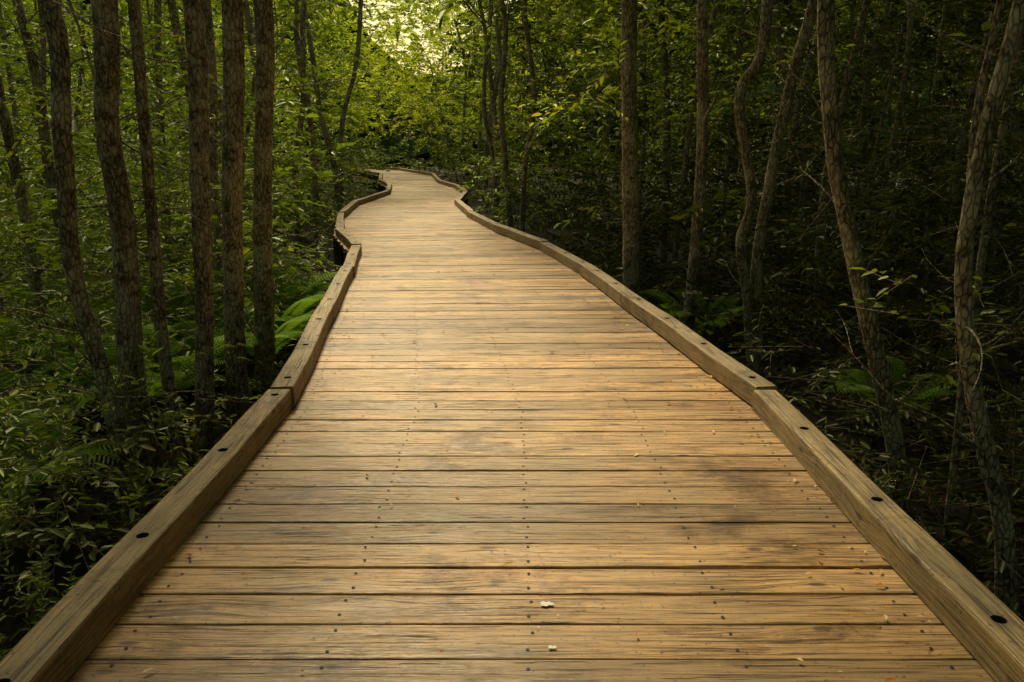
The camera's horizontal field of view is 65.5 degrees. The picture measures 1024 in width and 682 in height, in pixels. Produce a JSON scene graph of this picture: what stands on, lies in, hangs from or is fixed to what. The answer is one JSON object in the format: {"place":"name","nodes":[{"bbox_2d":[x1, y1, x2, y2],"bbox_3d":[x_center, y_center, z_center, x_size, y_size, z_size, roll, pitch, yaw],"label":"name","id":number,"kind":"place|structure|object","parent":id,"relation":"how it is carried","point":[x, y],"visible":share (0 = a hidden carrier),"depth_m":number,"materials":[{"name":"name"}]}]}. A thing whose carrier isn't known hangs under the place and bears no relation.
{"place":"outdoors","nodes":[
{"label":"outdoors","id":0,"kind":"place"},
{"bbox_2d":[184,285,324,330],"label":"fern","id":1,"kind":"object","parent":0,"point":[305,302],"visible":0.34,"depth_m":9.06,"materials":[{"name":"green plant"}]},
{"bbox_2d":[349,0,516,75],"label":"sky","id":2,"kind":"structure","parent":0,"point":[407,41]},
{"bbox_2d":[0,165,1023,658],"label":"ground","id":3,"kind":"structure","parent":0,"point":[12,623],"depth_m":7.30,"materials":[{"name":"green plant"}]},
{"bbox_2d":[0,466,28,526],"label":"shrub","id":4,"kind":"object","parent":3,"relation":"on","point":[15,468],"visible":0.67,"depth_m":3.76,"materials":[{"name":"green plant"}]},
{"bbox_2d":[0,71,55,376],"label":"swamp tree","id":5,"kind":"object","parent":3,"relation":"on","point":[14,165],"visible":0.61,"depth_m":7.47,"materials":[{"name":"brown plant"}]},
{"bbox_2d":[0,310,74,367],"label":"fern","id":6,"kind":"object","parent":3,"relation":"on","point":[48,319],"visible":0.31,"depth_m":7.52,"materials":[{"name":"green plant"}]},
{"bbox_2d":[2,276,73,344],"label":"fern","id":7,"kind":"object","parent":3,"relation":"on","point":[46,300],"visible":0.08,"depth_m":8.85,"materials":[{"name":"green plant"}]},
{"bbox_2d":[0,0,78,326],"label":"swamp tree","id":8,"kind":"object","parent":3,"relation":"on","point":[37,81],"visible":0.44,"depth_m":9.34,"materials":[{"name":"brown plant"}]},
{"bbox_2d":[0,550,82,660],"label":"shrub","id":9,"kind":"object","parent":3,"relation":"on","point":[41,609],"visible":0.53,"depth_m":3.56,"materials":[{"name":"green plant"}]},
{"bbox_2d":[0,400,84,574],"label":"shrub","id":10,"kind":"object","parent":3,"relation":"on","point":[6,462],"visible":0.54,"depth_m":4.36,"materials":[{"name":"green plant"}]},
{"bbox_2d":[0,318,87,396],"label":"fern","id":11,"kind":"object","parent":3,"relation":"on","point":[38,367],"visible":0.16,"depth_m":7.15,"materials":[{"name":"green plant"}]},
{"bbox_2d":[9,367,85,503],"bbox_3d":[-2.977,0.634,5.082,0.416,0.902,0.883,-6,15,-23],"label":"shrub","id":12,"kind":"object","parent":3,"relation":"on","point":[49,424],"visible":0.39,"depth_m":5.20,"materials":[{"name":"green plant"}]},
{"bbox_2d":[0,410,136,512],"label":"fern","id":13,"kind":"object","parent":3,"relation":"on","point":[38,476],"visible":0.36,"depth_m":4.86,"materials":[{"name":"green plant"}]},
{"bbox_2d":[0,335,160,437],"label":"fern","id":14,"kind":"object","parent":3,"relation":"on","point":[82,397],"visible":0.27,"depth_m":6.14,"materials":[{"name":"green plant"}]},
{"bbox_2d":[51,463,154,544],"bbox_3d":[-2.265,0.944,4.551,0.510,0.558,0.306,0,14,0],"label":"shrub","id":15,"kind":"object","parent":3,"relation":"on","point":[122,521],"visible":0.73,"depth_m":4.55,"materials":[{"name":"green plant"}]},
{"bbox_2d":[64,332,152,417],"bbox_3d":[-3.247,0.245,6.416,0.237,1.008,0.719,9,17,33],"label":"shrub","id":16,"kind":"object","parent":3,"relation":"on","point":[89,362],"visible":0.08,"depth_m":6.23,"materials":[{"name":"green plant"}]},
{"bbox_2d":[3,288,219,365],"bbox_3d":[-3.784,-0.034,7.633,1.740,0.652,2.163,0,14,0],"label":"fern","id":17,"kind":"object","parent":3,"relation":"on","point":[146,328],"visible":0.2,"depth_m":7.12,"materials":[{"name":"green plant"}]},
{"bbox_2d":[0,0,248,501],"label":"swamp tree","id":18,"kind":"object","parent":3,"relation":"on","point":[62,123],"visible":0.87,"depth_m":4.84,"materials":[{"name":"brown plant"}]},
{"bbox_2d":[40,341,228,407],"bbox_3d":[-3.110,0.371,6.503,1.578,0.437,1.377,12,18,40],"label":"fern","id":19,"kind":"object","parent":3,"relation":"on","point":[179,375],"visible":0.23,"depth_m":6.56,"materials":[{"name":"green plant"}]},
{"bbox_2d":[3,0,270,479],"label":"swamp tree","id":20,"kind":"object","parent":3,"relation":"on","point":[127,285],"visible":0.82,"depth_m":5.26,"materials":[{"name":"brown plant"}]},
{"bbox_2d":[85,269,217,304],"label":"fern","id":21,"kind":"object","parent":3,"relation":"on","point":[100,277],"visible":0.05,"depth_m":10.22,"materials":[{"name":"green plant"}]},
{"bbox_2d":[52,0,254,473],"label":"swamp tree","id":22,"kind":"object","parent":3,"relation":"on","point":[153,232],"visible":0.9,"depth_m":5.33,"materials":[{"name":"brown plant"}]},
{"bbox_2d":[61,288,249,327],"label":"fern","id":23,"kind":"object","parent":3,"relation":"on","point":[109,307],"visible":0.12,"depth_m":8.58,"materials":[{"name":"green plant"}]},
{"bbox_2d":[41,318,270,383],"bbox_3d":[-3.148,0.146,7.181,1.886,0.550,1.612,-5,15,-21],"label":"fern","id":24,"kind":"object","parent":3,"relation":"on","point":[250,339],"visible":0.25,"depth_m":7.29,"materials":[{"name":"green plant"}]},
{"bbox_2d":[63,284,279,355],"bbox_3d":[-3.481,-0.119,8.010,1.696,0.598,1.881,8,16,28],"label":"fern","id":25,"kind":"object","parent":3,"relation":"on","point":[192,302],"visible":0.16,"depth_m":8.40,"materials":[{"name":"green plant"}]},
{"bbox_2d":[0,0,385,378],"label":"midstorey foliage","id":26,"kind":"object","parent":3,"relation":"on","point":[23,88],"visible":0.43,"depth_m":10.65,"materials":[{"name":"green plant"}]},
{"bbox_2d":[12,0,1011,89],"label":"canopy foliage","id":27,"kind":"object","parent":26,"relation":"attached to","point":[448,7],"visible":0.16,"depth_m":25.87,"materials":[{"name":"green plant"}]},
{"bbox_2d":[167,0,220,249],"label":"swamp tree","id":28,"kind":"object","parent":3,"relation":"on","point":[172,8],"visible":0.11,"depth_m":10.56,"materials":[{"name":"brown plant"}]},
{"bbox_2d":[0,0,389,204],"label":"distant forest foliage","id":29,"kind":"object","parent":3,"relation":"on","point":[330,47],"visible":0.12,"depth_m":30.17,"materials":[{"name":"green plant"}]},
{"bbox_2d":[140,0,252,318],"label":"swamp tree","id":30,"kind":"object","parent":3,"relation":"on","point":[213,109],"visible":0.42,"depth_m":8.97,"materials":[{"name":"brown plant"}]},
{"bbox_2d":[75,0,320,462],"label":"swamp tree","id":31,"kind":"object","parent":3,"relation":"on","point":[198,103],"visible":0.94,"depth_m":5.51,"materials":[{"name":"brown plant"}]},
{"bbox_2d":[147,0,251,420],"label":"swamp tree","id":32,"kind":"object","parent":3,"relation":"on","point":[233,51],"visible":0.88,"depth_m":6.35,"materials":[{"name":"brown plant"}]},
{"bbox_2d":[173,56,248,273],"bbox_3d":[-5.668,-6.642,12.077,3.208,11.929,2.722,-5,15,-18],"label":"swamp tree","id":33,"kind":"object","parent":3,"relation":"on","point":[220,105],"visible":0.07,"depth_m":12.84,"materials":[{"name":"brown plant"}]},
{"bbox_2d":[184,308,312,355],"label":"fern","id":34,"kind":"object","parent":3,"relation":"on","point":[289,332],"visible":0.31,"depth_m":8.12,"materials":[{"name":"green plant"}]},
{"bbox_2d":[212,0,286,253],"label":"swamp tree","id":35,"kind":"object","parent":3,"relation":"on","point":[247,17],"visible":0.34,"depth_m":14.61,"materials":[{"name":"brown plant"}]},
{"bbox_2d":[213,255,310,280],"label":"fern","id":36,"kind":"object","parent":3,"relation":"on","point":[295,262],"visible":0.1,"depth_m":12.16,"materials":[{"name":"green plant"}]},
{"bbox_2d":[218,272,353,316],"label":"fern","id":37,"kind":"object","parent":3,"relation":"on","point":[320,287],"visible":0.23,"depth_m":10.05,"materials":[{"name":"green plant"}]},
{"bbox_2d":[244,268,332,307],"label":"fern","id":38,"kind":"object","parent":3,"relation":"on","point":[276,274],"visible":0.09,"depth_m":10.42,"materials":[{"name":"green plant"}]},
{"bbox_2d":[0,52,594,640],"bbox_3d":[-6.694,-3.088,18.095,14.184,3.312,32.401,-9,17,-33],"label":"undergrowth foliage","id":39,"kind":"object","parent":3,"relation":"on","point":[247,257],"visible":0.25,"depth_m":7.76,"materials":[{"name":"green plant"}]},
{"bbox_2d":[284,0,317,245],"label":"swamp tree","id":40,"kind":"object","parent":3,"relation":"on","point":[302,28],"visible":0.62,"depth_m":17.60,"materials":[{"name":"brown plant"}]},
{"bbox_2d":[281,0,335,232],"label":"swamp tree","id":41,"kind":"object","parent":3,"relation":"on","point":[315,192],"visible":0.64,"depth_m":19.87,"materials":[{"name":"brown plant"}]},
{"bbox_2d":[275,0,342,212],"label":"swamp tree","id":42,"kind":"object","parent":3,"relation":"on","point":[326,136],"visible":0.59,"depth_m":22.76,"materials":[{"name":"brown plant"}]},
{"bbox_2d":[251,0,380,390],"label":"swamp tree","id":43,"kind":"object","parent":3,"relation":"on","point":[263,282],"visible":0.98,"depth_m":7.23,"materials":[{"name":"brown plant"}]},
{"bbox_2d":[306,0,375,204],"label":"swamp tree","id":44,"kind":"object","parent":3,"relation":"on","point":[351,83],"visible":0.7,"depth_m":25.75,"materials":[{"name":"grey plant"}]},
{"bbox_2d":[453,0,536,226],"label":"swamp tree","id":45,"kind":"object","parent":3,"relation":"on","point":[505,15],"visible":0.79,"depth_m":17.84,"materials":[{"name":"brown plant"}]},
{"bbox_2d":[456,0,536,222],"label":"swamp tree","id":46,"kind":"object","parent":3,"relation":"on","point":[484,113],"visible":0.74,"depth_m":19.94,"materials":[{"name":"brown plant"}]},
{"bbox_2d":[467,1,529,206],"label":"swamp tree","id":47,"kind":"object","parent":3,"relation":"on","point":[486,148],"visible":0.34,"depth_m":28.04,"materials":[{"name":"grey plant"}]},
{"bbox_2d":[480,0,522,220],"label":"swamp tree","id":48,"kind":"object","parent":3,"relation":"on","point":[490,77],"visible":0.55,"depth_m":22.33,"materials":[{"name":"grey plant"}]},
{"bbox_2d":[463,1,546,213],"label":"swamp tree","id":49,"kind":"object","parent":3,"relation":"on","point":[497,39],"visible":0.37,"depth_m":24.75,"materials":[{"name":"grey plant"}]},
{"bbox_2d":[0,166,1023,681],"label":"wooden boardwalk","id":50,"kind":"structure","parent":3,"relation":"on","point":[390,566],"depth_m":3.41,"materials":[{"name":"brown wood"}]},
{"bbox_2d":[137,232,950,681],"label":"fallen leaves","id":51,"kind":"object","parent":50,"relation":"on","point":[635,454],"visible":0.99,"depth_m":3.22,"materials":[{"name":"beige plant"}]},
{"bbox_2d":[538,601,555,647],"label":"bird droppings","id":52,"kind":"object","parent":50,"relation":"on","point":[543,603],"visible":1,"depth_m":2.83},
{"bbox_2d":[0,0,1023,330],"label":"distant tree trunks","id":53,"kind":"object","parent":3,"relation":"on","point":[700,144],"visible":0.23,"depth_m":12.84,"materials":[{"name":"brown plant"}]},
{"bbox_2d":[213,0,661,148],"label":"distant forest foliage","id":54,"kind":"object","parent":53,"relation":"attached to","point":[395,30],"visible":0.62,"depth_m":37.60,"materials":[{"name":"green plant"}]},
{"bbox_2d":[0,0,1023,169],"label":"background forest","id":55,"kind":"object","parent":3,"relation":"on","point":[410,148],"visible":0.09,"depth_m":76.05,"materials":[{"name":"green plant"}]},
{"bbox_2d":[501,0,539,231],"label":"swamp tree","id":56,"kind":"object","parent":3,"relation":"on","point":[530,131],"visible":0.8,"depth_m":15.56,"materials":[{"name":"brown plant"}]},
{"bbox_2d":[583,0,677,295],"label":"swamp tree","id":57,"kind":"object","parent":3,"relation":"on","point":[631,200],"visible":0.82,"depth_m":9.15,"materials":[{"name":"brown plant"}]},
{"bbox_2d":[636,0,683,262],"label":"swamp tree","id":58,"kind":"object","parent":3,"relation":"on","point":[665,66],"visible":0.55,"depth_m":14.65,"materials":[{"name":"brown plant"}]},
{"bbox_2d":[332,0,1023,219],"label":"distant forest foliage","id":59,"kind":"object","parent":3,"relation":"on","point":[470,77],"visible":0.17,"depth_m":32.55,"materials":[{"name":"green plant"}]},
{"bbox_2d":[647,0,734,284],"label":"swamp tree","id":60,"kind":"object","parent":3,"relation":"on","point":[685,160],"visible":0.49,"depth_m":12.42,"materials":[{"name":"grey plant"}]},
{"bbox_2d":[635,288,762,334],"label":"fern","id":61,"kind":"object","parent":3,"relation":"on","point":[732,301],"visible":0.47,"depth_m":9.34,"materials":[{"name":"green plant"}]},
{"bbox_2d":[452,0,1023,426],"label":"midstorey foliage","id":62,"kind":"object","parent":3,"relation":"on","point":[815,130],"visible":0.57,"depth_m":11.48,"materials":[{"name":"green plant"}]},
{"bbox_2d":[470,129,1023,618],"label":"undergrowth foliage","id":63,"kind":"object","parent":3,"relation":"on","point":[734,217],"visible":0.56,"depth_m":8.61,"materials":[{"name":"green plant"}]},
{"bbox_2d":[745,0,810,287],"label":"swamp tree","id":64,"kind":"object","parent":3,"relation":"on","point":[805,200],"visible":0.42,"depth_m":12.43,"materials":[{"name":"brown plant"}]},
{"bbox_2d":[692,0,884,374],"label":"swamp tree","id":65,"kind":"object","parent":3,"relation":"on","point":[751,300],"visible":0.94,"depth_m":7.47,"materials":[{"name":"brown plant"}]},
{"bbox_2d":[778,0,871,326],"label":"swamp tree","id":66,"kind":"object","parent":3,"relation":"on","point":[849,73],"visible":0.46,"depth_m":9.52,"materials":[{"name":"brown plant"}]},
{"bbox_2d":[747,0,908,514],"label":"swamp tree","id":67,"kind":"object","parent":3,"relation":"on","point":[881,371],"visible":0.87,"depth_m":4.61,"materials":[{"name":"brown plant"}]},
{"bbox_2d":[836,367,916,456],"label":"shrub","id":68,"kind":"object","parent":3,"relation":"on","point":[874,441],"visible":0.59,"depth_m":5.86,"materials":[{"name":"green plant"}]},
{"bbox_2d":[814,356,996,414],"bbox_3d":[3.089,0.399,6.520,1.262,0.408,1.262,0,14,0],"label":"fern","id":69,"kind":"object","parent":3,"relation":"on","point":[862,385],"visible":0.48,"depth_m":6.52,"materials":[{"name":"green plant"}]},
{"bbox_2d":[822,0,1023,611],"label":"swamp tree","id":70,"kind":"object","parent":3,"relation":"on","point":[1005,581],"visible":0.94,"depth_m":3.67,"materials":[{"name":"brown plant"}]},
{"bbox_2d":[838,21,1023,409],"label":"hanging sprigs","id":71,"kind":"object","parent":70,"relation":"hanging from","point":[984,26],"visible":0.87,"depth_m":3.96,"materials":[{"name":"green plant"}]},
{"bbox_2d":[899,298,958,409],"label":"shrub","id":72,"kind":"object","parent":3,"relation":"on","point":[928,369],"visible":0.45,"depth_m":6.93,"materials":[{"name":"green plant"}]},
{"bbox_2d":[922,0,1023,548],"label":"swamp tree","id":73,"kind":"object","parent":3,"relation":"on","point":[976,115],"visible":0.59,"depth_m":4.37,"materials":[{"name":"brown plant"}]},
{"bbox_2d":[973,29,1023,332],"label":"swamp tree","id":74,"kind":"object","parent":3,"relation":"on","point":[990,196],"visible":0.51,"depth_m":7.05,"materials":[{"name":"brown plant"}]}
]}

